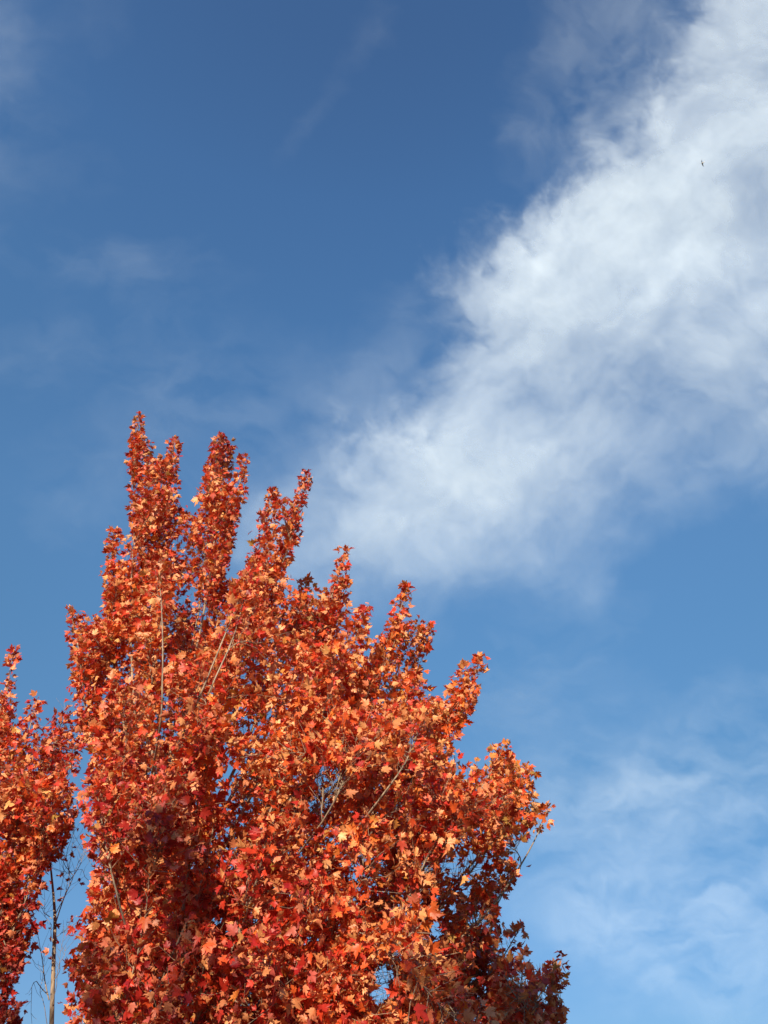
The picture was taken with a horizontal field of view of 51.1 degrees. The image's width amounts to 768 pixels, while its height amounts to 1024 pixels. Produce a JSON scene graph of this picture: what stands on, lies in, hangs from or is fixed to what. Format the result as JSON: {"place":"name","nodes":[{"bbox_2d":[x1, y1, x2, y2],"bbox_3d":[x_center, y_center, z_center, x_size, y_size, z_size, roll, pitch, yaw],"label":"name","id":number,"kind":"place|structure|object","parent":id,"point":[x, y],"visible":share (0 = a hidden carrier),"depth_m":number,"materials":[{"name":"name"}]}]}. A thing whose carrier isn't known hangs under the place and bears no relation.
{"place":"outdoors","nodes":[
{"label":"outdoors","id":0,"kind":"place"},
{"bbox_2d":[0,644,94,1023],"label":"maple tree","id":1,"kind":"object","parent":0,"point":[32,827],"visible":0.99,"depth_m":7.04,"materials":[{"name":"orange plant"}]},
{"bbox_2d":[57,411,570,1023],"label":"maple tree","id":2,"kind":"object","parent":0,"point":[161,817],"visible":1,"depth_m":5.88,"materials":[{"name":"orange plant"}]},
{"bbox_2d":[0,0,767,1023],"label":"sky","id":3,"kind":"structure","parent":0,"point":[314,235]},
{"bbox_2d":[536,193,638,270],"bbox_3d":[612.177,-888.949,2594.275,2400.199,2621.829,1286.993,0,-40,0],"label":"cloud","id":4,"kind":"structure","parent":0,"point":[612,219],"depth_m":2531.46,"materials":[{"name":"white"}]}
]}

